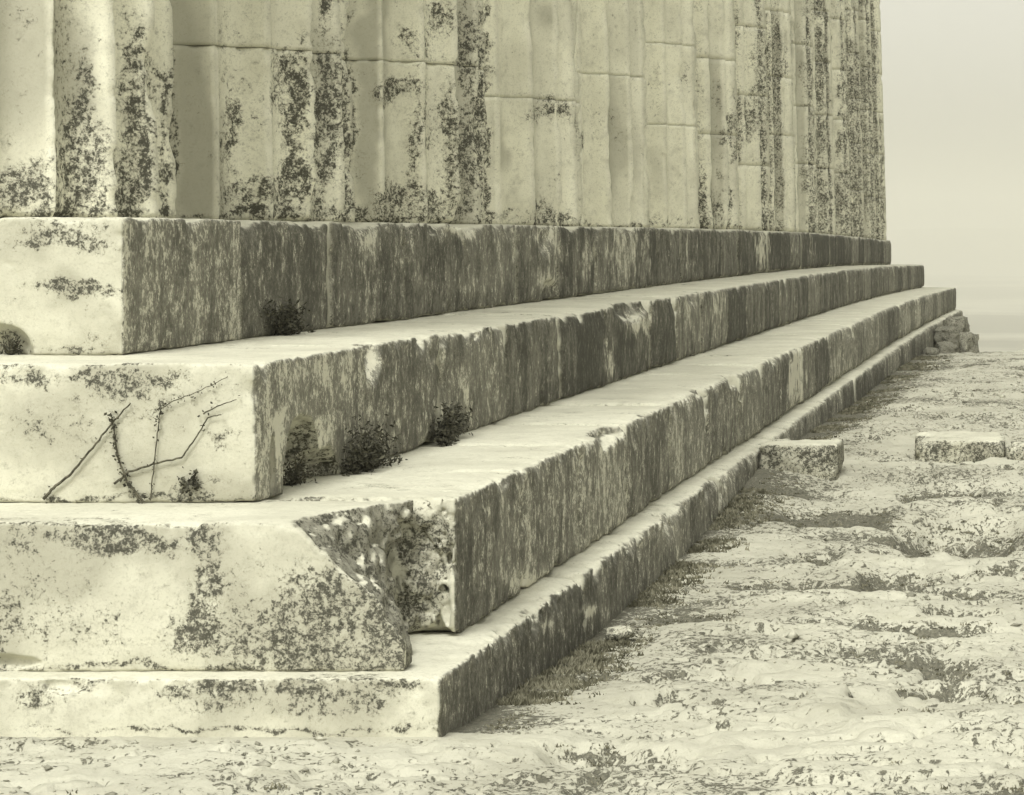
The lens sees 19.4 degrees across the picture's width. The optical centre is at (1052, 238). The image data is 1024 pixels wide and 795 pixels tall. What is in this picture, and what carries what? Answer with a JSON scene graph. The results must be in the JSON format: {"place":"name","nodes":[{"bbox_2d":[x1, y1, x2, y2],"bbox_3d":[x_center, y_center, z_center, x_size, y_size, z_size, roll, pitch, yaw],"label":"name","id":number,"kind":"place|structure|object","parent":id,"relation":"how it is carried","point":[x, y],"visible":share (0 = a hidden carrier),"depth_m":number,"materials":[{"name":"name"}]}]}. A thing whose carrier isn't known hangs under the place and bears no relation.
{"place":"outdoors","nodes":[
{"label":"outdoors","id":0,"kind":"place"},
{"bbox_2d":[0,350,1023,794],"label":"ground","id":1,"kind":"structure","parent":0,"point":[752,720],"depth_m":11.11,"materials":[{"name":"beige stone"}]},
{"bbox_2d":[0,309,962,736],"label":"foundation course","id":2,"kind":"object","parent":1,"relation":"on","point":[444,683],"visible":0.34,"depth_m":10.17,"materials":[{"name":"stone"}]},
{"bbox_2d":[0,287,955,671],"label":"step","id":3,"kind":"object","parent":2,"relation":"on","point":[362,571],"visible":0.91,"depth_m":10.78,"materials":[{"name":"stone"}]},
{"bbox_2d":[42,403,130,502],"bbox_3d":[-3.530,0.785,10.587,0.325,0.369,0.020,0,0,0],"label":"dry creeper","id":4,"kind":"object","parent":3,"relation":"on","point":[69,475],"visible":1,"depth_m":10.59,"materials":[{"name":"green plant"}]},
{"bbox_2d":[104,409,147,503],"bbox_3d":[-3.386,0.803,10.589,0.165,0.364,0.040,0,0,0],"label":"dry creeper","id":5,"kind":"object","parent":3,"relation":"on","point":[129,485],"visible":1,"depth_m":10.59,"materials":[{"name":"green plant"}]},
{"bbox_2d":[148,376,227,500],"bbox_3d":[-3.159,0.722,10.588,0.288,0.472,0.030,0,0,0],"label":"dry creeper","id":6,"kind":"object","parent":3,"relation":"on","point":[157,439],"visible":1,"depth_m":10.59,"materials":[{"name":"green plant"}]},
{"bbox_2d":[283,448,321,486],"bbox_3d":[-2.968,0.902,11.401,0.144,0.166,0.380,0,0,0],"label":"wall plant","id":7,"kind":"object","parent":3,"relation":"on","point":[293,478],"depth_m":11.36,"materials":[{"name":"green plant"}]},
{"bbox_2d":[332,414,407,475],"bbox_3d":[-2.852,0.862,12.161,0.245,0.276,0.819,0,0,0],"label":"wall plant","id":8,"kind":"object","parent":3,"relation":"on","point":[371,454],"depth_m":12.02,"materials":[{"name":"green plant"}]},
{"bbox_2d":[429,401,478,446],"bbox_3d":[-2.868,0.882,13.861,0.160,0.233,0.671,0,0,0],"label":"wall plant","id":9,"kind":"object","parent":3,"relation":"on","point":[447,434],"depth_m":13.68,"materials":[{"name":"green plant"}]},
{"bbox_2d":[0,264,923,502],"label":"step","id":10,"kind":"object","parent":3,"relation":"on","point":[313,393],"visible":0.94,"depth_m":11.98,"materials":[{"name":"stone"}]},
{"bbox_2d":[0,332,24,354],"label":"wall plant","id":11,"kind":"object","parent":10,"relation":"on","point":[11,349],"depth_m":11.32,"materials":[{"name":"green plant"}]},
{"bbox_2d":[113,414,220,484],"bbox_3d":[-3.231,0.770,10.591,0.409,0.262,0.016,0,0,0],"label":"dry creeper","id":12,"kind":"object","parent":10,"relation":"attached to","point":[134,470],"visible":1,"depth_m":10.59,"materials":[{"name":"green plant"}]},
{"bbox_2d":[177,469,201,495],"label":"wall plant","id":13,"kind":"object","parent":10,"relation":"attached to","point":[191,481],"visible":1,"depth_m":10.59,"materials":[{"name":"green plant"}]},
{"bbox_2d":[197,395,239,416],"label":"dry creeper","id":14,"kind":"object","parent":10,"relation":"attached to","point":[214,407],"visible":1,"depth_m":10.59,"materials":[{"name":"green plant"}]},
{"bbox_2d":[259,296,315,335],"bbox_3d":[-3.594,0.379,13.576,0.177,0.216,0.706,0,0,0],"label":"wall plant","id":15,"kind":"object","parent":10,"relation":"on","point":[287,323],"depth_m":13.53,"materials":[{"name":"green plant"}]},
{"bbox_2d":[0,217,890,354],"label":"stylobate","id":16,"kind":"object","parent":10,"relation":"on","point":[96,286],"visible":0.99,"depth_m":14.19,"materials":[{"name":"stone"}]},
{"bbox_2d":[0,0,176,217],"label":"fluted column","id":17,"kind":"structure","parent":16,"relation":"on","point":[86,108],"depth_m":11.69,"materials":[{"name":"stone"}]},
{"bbox_2d":[169,0,354,221],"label":"fluted column","id":18,"kind":"structure","parent":16,"relation":"on","point":[260,127],"depth_m":14.60,"materials":[{"name":"stone"}]},
{"bbox_2d":[342,0,486,223],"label":"fluted column","id":19,"kind":"structure","parent":16,"relation":"on","point":[418,146],"depth_m":18.23,"materials":[{"name":"stone"}]},
{"bbox_2d":[481,0,582,225],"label":"fluted column","id":20,"kind":"structure","parent":16,"relation":"on","point":[532,169],"depth_m":22.01,"materials":[{"name":"stone"}]},
{"bbox_2d":[574,0,649,226],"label":"fluted column","id":21,"kind":"structure","parent":16,"relation":"on","point":[609,56],"depth_m":25.93,"materials":[{"name":"stone"}]},
{"bbox_2d":[643,0,699,227],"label":"fluted column","id":22,"kind":"structure","parent":16,"relation":"on","point":[672,144],"depth_m":29.72,"materials":[{"name":"stone"}]},
{"bbox_2d":[693,0,739,228],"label":"fluted column","id":23,"kind":"structure","parent":16,"relation":"on","point":[716,94],"depth_m":33.50,"materials":[{"name":"stone"}]},
{"bbox_2d":[734,0,770,230],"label":"fluted column","id":24,"kind":"structure","parent":16,"relation":"on","point":[753,152],"depth_m":37.28,"materials":[{"name":"stone"}]},
{"bbox_2d":[762,0,795,231],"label":"fluted column","id":25,"kind":"structure","parent":16,"relation":"on","point":[781,204],"depth_m":41.05,"materials":[{"name":"stone"}]},
{"bbox_2d":[790,0,817,232],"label":"fluted column","id":26,"kind":"structure","parent":16,"relation":"on","point":[803,109],"depth_m":44.82,"materials":[{"name":"stone"}]},
{"bbox_2d":[810,0,835,233],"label":"fluted column","id":27,"kind":"structure","parent":16,"relation":"on","point":[823,114],"depth_m":48.59,"materials":[{"name":"stone"}]},
{"bbox_2d":[829,0,850,235],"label":"fluted column","id":28,"kind":"structure","parent":16,"relation":"on","point":[841,169],"depth_m":52.36,"materials":[{"name":"stone"}]},
{"bbox_2d":[845,0,864,236],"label":"fluted column","id":29,"kind":"structure","parent":16,"relation":"on","point":[854,134],"depth_m":56.13,"materials":[{"name":"stone"}]},
{"bbox_2d":[858,0,875,238],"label":"fluted column","id":30,"kind":"structure","parent":16,"relation":"on","point":[866,104],"depth_m":59.90,"materials":[{"name":"stone"}]},
{"bbox_2d":[870,0,886,239],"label":"fluted column","id":31,"kind":"structure","parent":16,"relation":"on","point":[878,126],"depth_m":63.67,"materials":[{"name":"stone"}]},
{"bbox_2d":[66,357,1023,794],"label":"rock weeds","id":32,"kind":"object","parent":1,"relation":"on","point":[770,583],"visible":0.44,"depth_m":13.75,"materials":[{"name":"plant"}]},
{"bbox_2d":[605,626,634,641],"bbox_3d":[-1.903,1.740,12.748,0.135,0.066,0.104,-4,-4,11],"label":"loose stone","id":33,"kind":"object","parent":1,"relation":"on","point":[617,633],"visible":1,"depth_m":12.73,"materials":[{"name":"stone"}]},
{"bbox_2d":[496,355,950,705],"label":"weeds","id":34,"kind":"object","parent":1,"relation":"on","point":[577,659],"visible":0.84,"depth_m":14.68,"materials":[{"name":"plant"}]},
{"bbox_2d":[759,438,843,480],"bbox_3d":[-1.770,1.626,20.475,0.565,0.404,0.551,0,0,0],"label":"stone block","id":35,"kind":"object","parent":1,"relation":"on","point":[821,459],"depth_m":20.21,"materials":[{"name":"stone"}]},
{"bbox_2d":[922,347,938,354],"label":"tumbled stone","id":36,"kind":"object","parent":1,"relation":"on","point":[930,351],"visible":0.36,"depth_m":45.47,"materials":[{"name":"stone"}]},
{"bbox_2d":[935,341,957,352],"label":"tumbled stone","id":37,"kind":"object","parent":1,"relation":"on","point":[946,347],"visible":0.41,"depth_m":48.03,"materials":[{"name":"stone"}]},
{"bbox_2d":[934,326,959,352],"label":"tumbled stone","id":38,"kind":"object","parent":1,"relation":"on","point":[947,333],"visible":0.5,"depth_m":50.33,"materials":[{"name":"stone"}]},
{"bbox_2d":[914,430,1005,463],"bbox_3d":[-0.702,1.670,22.048,0.696,0.358,0.899,1,1,-2],"label":"stone block","id":39,"kind":"object","parent":1,"relation":"on","point":[956,447],"depth_m":21.62,"materials":[{"name":"stone"}]},
{"bbox_2d":[959,332,979,352],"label":"tumbled stone","id":40,"kind":"object","parent":1,"relation":"on","point":[968,341],"visible":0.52,"depth_m":50.81,"materials":[{"name":"stone"}]},
{"bbox_2d":[943,316,969,331],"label":"tumbled stone","id":41,"kind":"object","parent":40,"relation":"on","point":[961,323],"visible":0.66,"depth_m":50.97,"materials":[{"name":"stone"}]},
{"bbox_2d":[1006,440,1023,460],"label":"stone block","id":42,"kind":"object","parent":1,"relation":"on","point":[1015,450],"depth_m":21.52,"materials":[{"name":"stone"}]},
{"bbox_2d":[879,0,1023,229],"label":"sky","id":43,"kind":"structure","parent":0,"point":[952,78],"materials":[{"name":"beige"}]},
{"bbox_2d":[886,228,1023,273],"bbox_3d":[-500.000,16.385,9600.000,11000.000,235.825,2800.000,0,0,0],"label":"hills","id":44,"kind":"structure","parent":0,"point":[971,250],"depth_m":8759.95,"materials":[{"name":"beige"}]},
{"bbox_2d":[923,273,1023,351],"bbox_3d":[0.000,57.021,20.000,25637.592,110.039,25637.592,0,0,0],"label":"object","id":45,"kind":"structure","parent":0,"point":[991,306],"depth_m":4638.45,"materials":[{"name":"beige"}]}
]}

